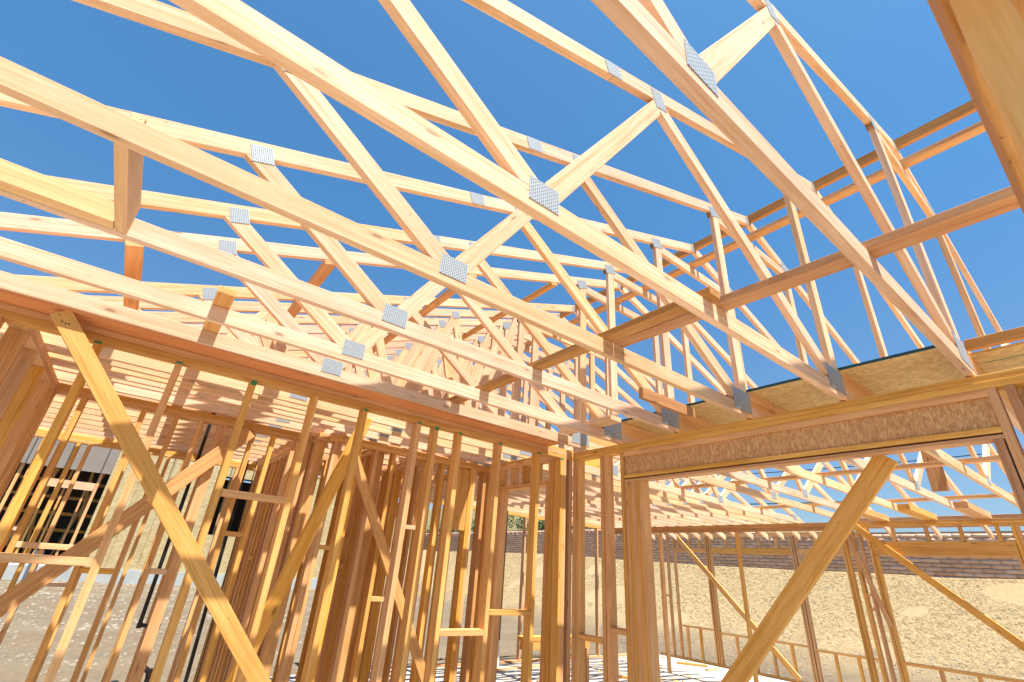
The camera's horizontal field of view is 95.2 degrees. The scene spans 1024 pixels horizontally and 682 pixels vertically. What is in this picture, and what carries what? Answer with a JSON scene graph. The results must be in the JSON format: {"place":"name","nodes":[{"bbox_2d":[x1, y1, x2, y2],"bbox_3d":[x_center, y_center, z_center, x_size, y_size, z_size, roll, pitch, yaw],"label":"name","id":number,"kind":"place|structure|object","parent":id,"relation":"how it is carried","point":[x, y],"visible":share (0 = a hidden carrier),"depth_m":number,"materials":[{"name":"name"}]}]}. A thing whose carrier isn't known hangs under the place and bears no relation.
{"place":"outdoors","nodes":[
{"label":"outdoors","id":0,"kind":"place"},
{"bbox_2d":[0,508,1023,681],"bbox_3d":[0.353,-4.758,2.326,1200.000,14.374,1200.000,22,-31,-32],"label":"ground","id":1,"kind":"structure","parent":0,"point":[30,636],"depth_m":11.85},
{"bbox_2d":[20,551,44,581],"bbox_3d":[-16.360,7.836,15.883,0.251,1.300,0.251,22,-31,-32],"label":"grey pipe","id":2,"kind":"object","parent":1,"relation":"on","point":[27,570],"visible":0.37,"depth_m":15.81,"materials":[{"name":"grey"}]},
{"bbox_2d":[0,437,387,588],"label":"framed house","id":3,"kind":"structure","parent":1,"relation":"on","point":[75,521],"depth_m":23.55,"materials":[{"name":"brown wood"}]},
{"bbox_2d":[269,653,694,681],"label":"floor slab","id":4,"kind":"structure","parent":1,"relation":"on","point":[595,665],"depth_m":8.95,"materials":[{"name":"concrete"}]},
{"bbox_2d":[497,511,507,665],"bbox_3d":[-0.197,4.779,9.627,0.097,3.155,0.097,22,-31,-32],"label":"stand pipe","id":5,"kind":"object","parent":4,"relation":"on","point":[502,593],"visible":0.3,"depth_m":9.45,"materials":[{"name":"white"}]},
{"bbox_2d":[497,664,539,670],"bbox_3d":[0.110,6.154,8.819,1.404,0.038,0.089,25,-33,-35],"label":"loose board","id":6,"kind":"object","parent":4,"relation":"on","point":[513,667],"visible":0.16,"depth_m":8.71,"materials":[{"name":"brown wood"}]},
{"bbox_2d":[424,501,626,666],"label":"outside wall","id":7,"kind":"structure","parent":4,"relation":"on","point":[519,631],"depth_m":10.41,"materials":[{"name":"brown wood"}]},
{"bbox_2d":[378,487,616,539],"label":"roof truss","id":8,"kind":"object","parent":7,"relation":"on","point":[431,500],"visible":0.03,"depth_m":9.48,"materials":[{"name":"brown wood"}]},
{"bbox_2d":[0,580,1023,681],"bbox_3d":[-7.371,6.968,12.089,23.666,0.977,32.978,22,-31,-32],"label":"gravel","id":9,"kind":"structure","parent":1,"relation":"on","point":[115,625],"depth_m":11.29,"materials":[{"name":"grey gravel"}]},
{"bbox_2d":[508,515,522,529],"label":"shrub","id":10,"kind":"object","parent":1,"relation":"on","point":[516,524],"visible":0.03,"depth_m":56.24,"materials":[{"name":"green plant"}]},
{"bbox_2d":[514,516,544,529],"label":"shrub","id":11,"kind":"object","parent":1,"relation":"on","point":[521,520],"visible":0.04,"depth_m":50.23,"materials":[{"name":"green plant"}]},
{"bbox_2d":[516,520,544,529],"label":"shrub","id":12,"kind":"object","parent":1,"relation":"on","point":[541,527],"visible":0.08,"depth_m":42.43,"materials":[{"name":"green plant"}]},
{"bbox_2d":[456,662,790,681],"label":"floor slab","id":13,"kind":"structure","parent":1,"relation":"on","point":[678,673],"depth_m":9.36,"materials":[{"name":"concrete"}]},
{"bbox_2d":[0,323,58,493],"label":"stud wall","id":14,"kind":"structure","parent":13,"relation":"on","point":[29,381],"depth_m":3.04,"materials":[{"name":"brown wood"}]},
{"bbox_2d":[0,334,356,422],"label":"ceiling joist","id":15,"kind":"object","parent":14,"relation":"on","point":[65,352],"visible":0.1,"depth_m":3.60,"materials":[{"name":"brown wood"}]},
{"bbox_2d":[50,358,337,427],"bbox_3d":[-3.047,0.218,3.555,3.500,0.111,0.038,22,-31,-32],"label":"ceiling joist","id":16,"kind":"object","parent":14,"relation":"on","point":[56,362],"visible":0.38,"depth_m":3.83,"materials":[{"name":"brown wood"}]},
{"bbox_2d":[53,311,783,539],"bbox_3d":[0.397,0.798,6.388,12.815,2.449,0.042,22,-31,-32],"label":"roof truss","id":17,"kind":"object","parent":14,"relation":"on","point":[441,323],"visible":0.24,"depth_m":5.43,"materials":[{"name":"brown wood"}]},
{"bbox_2d":[48,295,800,539],"bbox_3d":[0.583,0.704,6.166,12.815,2.449,0.042,22,-31,-32],"label":"roof truss","id":18,"kind":"object","parent":14,"relation":"on","point":[453,322],"visible":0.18,"depth_m":5.15,"materials":[{"name":"brown wood"}]},
{"bbox_2d":[0,429,257,681],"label":"stud wall","id":19,"kind":"structure","parent":13,"relation":"on","point":[91,442],"depth_m":5.49,"materials":[{"name":"brown wood"}]},
{"bbox_2d":[38,393,654,539],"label":"roof truss","id":20,"kind":"object","parent":19,"relation":"on","point":[175,449],"visible":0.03,"depth_m":6.22,"materials":[{"name":"brown wood"}]},
{"bbox_2d":[0,383,312,681],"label":"stud wall","id":21,"kind":"structure","parent":13,"relation":"on","point":[46,574],"depth_m":3.75,"materials":[{"name":"brown wood"}]},
{"bbox_2d":[136,412,215,681],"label":"vent pipe","id":22,"kind":"object","parent":13,"relation":"on","point":[148,670],"visible":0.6,"depth_m":3.85,"materials":[{"name":"black"}]},
{"bbox_2d":[183,461,248,681],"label":"vent pipe","id":23,"kind":"object","parent":13,"relation":"on","point":[194,649],"visible":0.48,"depth_m":5.71,"materials":[{"name":"black"}]},
{"bbox_2d":[193,432,328,681],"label":"stud wall","id":24,"kind":"structure","parent":13,"relation":"on","point":[222,654],"depth_m":4.98,"materials":[{"name":"brown wood"}]},
{"bbox_2d":[0,302,571,681],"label":"stud wall","id":25,"kind":"structure","parent":13,"relation":"on","point":[78,338],"depth_m":3.04,"materials":[{"name":"brown wood"}]},
{"bbox_2d":[0,289,559,446],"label":"backing strip","id":26,"kind":"object","parent":25,"relation":"on","point":[22,301],"visible":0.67,"depth_m":3.04,"materials":[{"name":"orange wood"}]},
{"bbox_2d":[224,418,372,681],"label":"leaning brace","id":27,"kind":"object","parent":13,"relation":"on","point":[279,590],"visible":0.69,"depth_m":3.21,"materials":[{"name":"brown wood"}]},
{"bbox_2d":[295,449,384,681],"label":"stud wall","id":28,"kind":"structure","parent":13,"relation":"on","point":[328,645],"depth_m":4.72,"materials":[{"name":"brown wood"}]},
{"bbox_2d":[271,454,436,681],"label":"stud wall","id":29,"kind":"structure","parent":13,"relation":"on","point":[325,458],"depth_m":5.44,"materials":[{"name":"brown wood"}]},
{"bbox_2d":[319,465,401,680],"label":"stud wall","id":30,"kind":"structure","parent":13,"relation":"on","point":[321,468],"depth_m":6.29,"materials":[{"name":"brown wood"}]},
{"bbox_2d":[276,433,488,681],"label":"stud wall","id":31,"kind":"structure","parent":13,"relation":"on","point":[464,502],"depth_m":4.62,"materials":[{"name":"brown wood"}]},
{"bbox_2d":[344,459,421,681],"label":"stud wall","id":32,"kind":"structure","parent":13,"relation":"on","point":[374,613],"depth_m":5.32,"materials":[{"name":"brown wood"}]},
{"bbox_2d":[342,472,479,681],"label":"stud wall","id":33,"kind":"structure","parent":13,"relation":"on","point":[431,577],"depth_m":5.78,"materials":[{"name":"brown wood"}]},
{"bbox_2d":[40,413,665,539],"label":"roof truss","id":34,"kind":"object","parent":33,"relation":"on","point":[87,431],"visible":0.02,"depth_m":6.01,"materials":[{"name":"brown wood"}]},
{"bbox_2d":[196,462,256,681],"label":"wire","id":35,"kind":"object","parent":34,"relation":"hanging from","point":[225,574],"visible":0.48,"depth_m":5.92,"materials":[{"name":"yellow"}]},
{"bbox_2d":[42,372,676,539],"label":"roof truss","id":36,"kind":"object","parent":33,"relation":"on","point":[158,439],"visible":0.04,"depth_m":5.84,"materials":[{"name":"brown wood"}]},
{"bbox_2d":[44,368,687,539],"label":"roof truss","id":37,"kind":"object","parent":33,"relation":"on","point":[161,435],"visible":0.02,"depth_m":5.87,"materials":[{"name":"brown wood"}]},
{"bbox_2d":[47,358,699,539],"bbox_3d":[-0.724,1.365,7.717,12.815,2.449,0.042,22,-31,-32],"label":"roof truss","id":38,"kind":"object","parent":33,"relation":"on","point":[175,433],"visible":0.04,"depth_m":5.70,"materials":[{"name":"brown wood"}]},
{"bbox_2d":[50,353,712,539],"bbox_3d":[-0.537,1.270,7.495,12.815,2.449,0.042,22,-31,-32],"label":"roof truss","id":39,"kind":"object","parent":33,"relation":"on","point":[56,405],"visible":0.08,"depth_m":5.62,"materials":[{"name":"brown wood"}]},
{"bbox_2d":[52,346,725,539],"bbox_3d":[-0.351,1.176,7.274,12.815,2.449,0.042,22,-31,-32],"label":"roof truss","id":40,"kind":"object","parent":33,"relation":"on","point":[396,352],"visible":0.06,"depth_m":6.09,"materials":[{"name":"brown wood"}]},
{"bbox_2d":[342,274,476,369],"bbox_3d":[-2.017,0.224,6.331,0.096,0.065,5.385,22,-31,-32],"label":"lateral brace","id":41,"kind":"object","parent":40,"relation":"attached to","point":[437,301],"visible":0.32,"depth_m":4.91,"materials":[{"name":"brown wood"}]},
{"bbox_2d":[462,282,556,340],"bbox_3d":[-1.189,0.211,7.035,0.096,0.065,5.385,22,-31,-32],"label":"lateral brace","id":42,"kind":"object","parent":40,"relation":"attached to","point":[532,296],"visible":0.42,"depth_m":5.41,"materials":[{"name":"brown wood"}]},
{"bbox_2d":[56,340,734,536],"bbox_3d":[-0.164,1.081,7.052,12.815,2.449,0.042,22,-31,-32],"label":"roof truss","id":43,"kind":"object","parent":33,"relation":"on","point":[406,345],"visible":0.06,"depth_m":6.53,"materials":[{"name":"brown wood"}]},
{"bbox_2d":[58,334,753,539],"bbox_3d":[0.023,0.987,6.831,12.815,2.449,0.042,22,-31,-32],"label":"roof truss","id":44,"kind":"object","parent":33,"relation":"on","point":[478,339],"visible":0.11,"depth_m":6.59,"materials":[{"name":"brown wood"}]},
{"bbox_2d":[55,324,768,539],"bbox_3d":[0.210,0.892,6.609,12.815,2.449,0.042,22,-31,-32],"label":"roof truss","id":45,"kind":"object","parent":33,"relation":"on","point":[154,395],"visible":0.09,"depth_m":5.21,"materials":[{"name":"brown wood"}]},
{"bbox_2d":[123,240,143,309],"bbox_3d":[-3.893,0.254,4.737,0.096,0.065,5.385,22,-31,-32],"label":"lateral brace","id":46,"kind":"object","parent":45,"relation":"attached to","point":[133,259],"visible":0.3,"depth_m":2.96,"materials":[{"name":"brown wood"}]},
{"bbox_2d":[471,456,554,681],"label":"door wall","id":47,"kind":"structure","parent":13,"relation":"on","point":[515,466],"depth_m":4.70,"materials":[{"name":"brown wood"}]},
{"bbox_2d":[0,275,817,539],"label":"roof truss","id":48,"kind":"object","parent":47,"relation":"on","point":[206,293],"visible":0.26,"depth_m":4.25,"materials":[{"name":"brown wood"}]},
{"bbox_2d":[278,259,335,325],"bbox_3d":[-3.016,0.240,5.482,0.096,0.065,5.385,22,-31,-32],"label":"lateral brace","id":49,"kind":"object","parent":48,"relation":"attached to","point":[326,267],"visible":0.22,"depth_m":3.70,"materials":[{"name":"brown wood"}]},
{"bbox_2d":[754,493,1014,508],"bbox_3d":[4.138,2.828,7.924,0.088,0.038,7.800,22,-31,-32],"label":"runner board","id":50,"kind":"object","parent":48,"relation":"on","point":[979,496],"visible":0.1,"depth_m":6.29,"materials":[{"name":"brown wood"}]},
{"bbox_2d":[518,635,589,681],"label":"half wall","id":51,"kind":"structure","parent":13,"relation":"on","point":[536,641],"depth_m":4.81,"materials":[{"name":"brown wood"}]},
{"bbox_2d":[406,656,775,681],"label":"wood chips","id":52,"kind":"object","parent":13,"relation":"on","point":[626,657],"visible":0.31,"depth_m":9.04,"materials":[{"name":"brown wood"}]},
{"bbox_2d":[602,673,662,681],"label":"loose board","id":53,"kind":"object","parent":13,"relation":"on","point":[623,677],"visible":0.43,"depth_m":8.63,"materials":[{"name":"brown wood"}]},
{"bbox_2d":[677,661,706,666],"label":"loose board","id":54,"kind":"object","parent":13,"relation":"on","point":[692,664],"visible":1,"depth_m":10.54,"materials":[{"name":"beige wood"}]},
{"bbox_2d":[705,668,718,670],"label":"loose board","id":55,"kind":"object","parent":13,"relation":"on","point":[711,669],"visible":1,"depth_m":10.07,"materials":[{"name":"brown wood"}]},
{"bbox_2d":[615,522,827,681],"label":"porch beam","id":56,"kind":"structure","parent":13,"relation":"on","point":[782,527],"depth_m":9.30,"materials":[{"name":"red wood"}]},
{"bbox_2d":[379,485,621,527],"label":"roof truss","id":57,"kind":"object","parent":56,"relation":"on","point":[518,510],"visible":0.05,"depth_m":10.09,"materials":[{"name":"brown wood"}]},
{"bbox_2d":[653,532,901,681],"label":"wall frame","id":58,"kind":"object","parent":13,"relation":"on","point":[795,552],"depth_m":10.80,"materials":[{"name":"brown wood"}]},
{"bbox_2d":[571,367,1023,681],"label":"header wall","id":59,"kind":"structure","parent":13,"relation":"on","point":[969,411],"depth_m":3.08,"materials":[{"name":"brown wood"}]},
{"bbox_2d":[927,0,1023,212],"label":"beam","id":60,"kind":"structure","parent":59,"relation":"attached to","point":[1007,151],"depth_m":0.70,"materials":[{"name":"red wood"}]},
{"bbox_2d":[841,518,1023,681],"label":"wall frame","id":61,"kind":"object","parent":13,"relation":"on","point":[896,550],"depth_m":7.08,"materials":[{"name":"brown wood"}]},
{"bbox_2d":[0,212,866,539],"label":"roof truss","id":62,"kind":"object","parent":61,"relation":"on","point":[324,366],"visible":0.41,"depth_m":3.32,"materials":[{"name":"brown wood"}]},
{"bbox_2d":[559,415,620,434],"bbox_3d":[0.692,0.762,4.221,0.135,0.038,0.640,22,-31,-32],"label":"board","id":63,"kind":"object","parent":62,"relation":"on","point":[608,420],"visible":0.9,"depth_m":4.08,"materials":[{"name":"brown wood"}]},
{"bbox_2d":[0,175,892,537],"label":"roof truss","id":64,"kind":"object","parent":61,"relation":"on","point":[238,219],"visible":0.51,"depth_m":2.95,"materials":[{"name":"brown wood"}]},
{"bbox_2d":[202,285,237,332],"bbox_3d":[-3.020,0.509,4.267,0.086,0.038,4.980,22,-31,-32],"label":"runner board","id":65,"kind":"object","parent":64,"relation":"on","point":[224,297],"visible":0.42,"depth_m":2.52,"materials":[{"name":"brown wood"}]},
{"bbox_2d":[0,93,942,539],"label":"roof truss","id":66,"kind":"object","parent":61,"relation":"on","point":[380,311],"visible":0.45,"depth_m":2.58,"materials":[{"name":"brown wood"}]},
{"bbox_2d":[0,158,113,228],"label":"scab board","id":67,"kind":"object","parent":66,"relation":"attached to","point":[23,182],"visible":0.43,"depth_m":1.74,"materials":[{"name":"brown wood"}]},
{"bbox_2d":[639,387,694,418],"bbox_3d":[1.213,0.487,3.634,0.662,0.083,0.038,22,-31,-32],"label":"short joist","id":68,"kind":"object","parent":66,"relation":"attached to","point":[659,400],"visible":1,"depth_m":3.60,"materials":[{"name":"beige wood"}]},
{"bbox_2d":[600,326,1023,435],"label":"attic platform","id":69,"kind":"structure","parent":66,"relation":"on","point":[925,366],"depth_m":3.07,"materials":[{"name":"brown wood"}]},
{"bbox_2d":[0,0,994,539],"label":"roof truss","id":70,"kind":"object","parent":61,"relation":"on","point":[434,262],"visible":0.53,"depth_m":2.02,"materials":[{"name":"brown wood"}]},
{"bbox_2d":[113,112,146,233],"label":"block","id":71,"kind":"structure","parent":70,"relation":"attached to","point":[128,170],"depth_m":1.67,"materials":[{"name":"brown wood"}]},
{"bbox_2d":[446,286,719,403],"bbox_3d":[-0.276,0.392,3.611,0.083,0.038,3.970,22,-31,-32],"label":"runner board","id":72,"kind":"object","parent":70,"relation":"on","point":[667,312],"visible":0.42,"depth_m":2.58,"materials":[{"name":"red wood"}]},
{"bbox_2d":[920,451,949,491],"bbox_3d":[4.772,1.321,5.331,0.080,0.762,0.150,22,-31,-32],"label":"hanging plank","id":73,"kind":"object","parent":70,"relation":"hanging from","point":[937,479],"visible":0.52,"depth_m":5.22,"materials":[{"name":"red wood"}]},
{"bbox_2d":[169,0,1018,507],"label":"roof truss","id":74,"kind":"object","parent":61,"relation":"on","point":[513,180],"visible":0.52,"depth_m":1.80,"materials":[{"name":"brown wood"}]},
{"bbox_2d":[859,514,1023,528],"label":"fascia board","id":75,"kind":"object","parent":74,"relation":"attached to","point":[950,517],"depth_m":7.48,"materials":[{"name":"brown wood"}]},
{"bbox_2d":[591,0,1023,434],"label":"roof truss","id":76,"kind":"object","parent":61,"relation":"on","point":[651,31],"visible":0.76,"depth_m":1.89,"materials":[{"name":"brown wood"}]},
{"bbox_2d":[452,100,976,372],"bbox_3d":[1.079,-0.558,6.238,0.038,0.089,10.600,22,-31,-32],"label":"ridge board","id":77,"kind":"object","parent":76,"relation":"on","point":[940,122],"visible":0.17,"depth_m":4.06,"materials":[{"name":"red wood"}]},
{"bbox_2d":[483,121,985,367],"bbox_3d":[0.984,-0.332,6.061,0.088,0.038,10.600,22,-31,-32],"label":"ridge rail","id":78,"kind":"object","parent":76,"relation":"on","point":[959,137],"depth_m":3.93,"materials":[{"name":"brown wood"}]},
{"bbox_2d":[613,186,1020,347],"bbox_3d":[1.569,-0.433,1.645,0.089,0.038,3.003,23,-32,-34],"label":"runner board","id":79,"kind":"object","parent":76,"relation":"on","point":[994,204],"visible":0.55,"depth_m":1.81,"materials":[{"name":"red wood"}]},
{"bbox_2d":[675,455,1000,489],"bbox_3d":[2.390,2.125,6.750,0.088,0.038,7.800,22,-31,-32],"label":"runner board","id":80,"kind":"object","parent":76,"relation":"on","point":[985,459],"visible":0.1,"depth_m":5.08,"materials":[{"name":"brown wood"}]},
{"bbox_2d":[862,509,888,520],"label":"timber block","id":81,"kind":"structure","parent":61,"relation":"on","point":[872,515],"depth_m":7.31,"materials":[{"name":"brown wood"}]},
{"bbox_2d":[897,504,937,519],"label":"timber block","id":82,"kind":"structure","parent":61,"relation":"on","point":[915,511],"depth_m":6.70,"materials":[{"name":"brown wood"}]},
{"bbox_2d":[953,501,991,518],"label":"timber block","id":83,"kind":"structure","parent":61,"relation":"on","point":[971,509],"depth_m":6.24,"materials":[{"name":"brown wood"}]},
{"bbox_2d":[949,0,1023,157],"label":"post","id":84,"kind":"object","parent":13,"relation":"on","point":[992,32],"visible":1,"depth_m":0.49,"materials":[{"name":"brown wood"}]},
{"bbox_2d":[423,528,1023,578],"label":"block wall","id":85,"kind":"structure","parent":1,"relation":"on","point":[972,567],"depth_m":14.88,"materials":[{"name":"brown"}]},
{"bbox_2d":[750,501,841,504],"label":"power line","id":86,"kind":"object","parent":1,"relation":"on","point":[776,503],"visible":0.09,"depth_m":55.34,"materials":[{"name":"black"}]},
{"bbox_2d":[718,449,1023,475],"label":"power line","id":87,"kind":"object","parent":1,"relation":"on","point":[854,466],"visible":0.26,"depth_m":50.69,"materials":[{"name":"black"}]},
{"bbox_2d":[0,0,1023,531],"label":"sky","id":88,"kind":"structure","parent":0,"point":[894,57],"materials":[{"name":"blue"}]}
]}

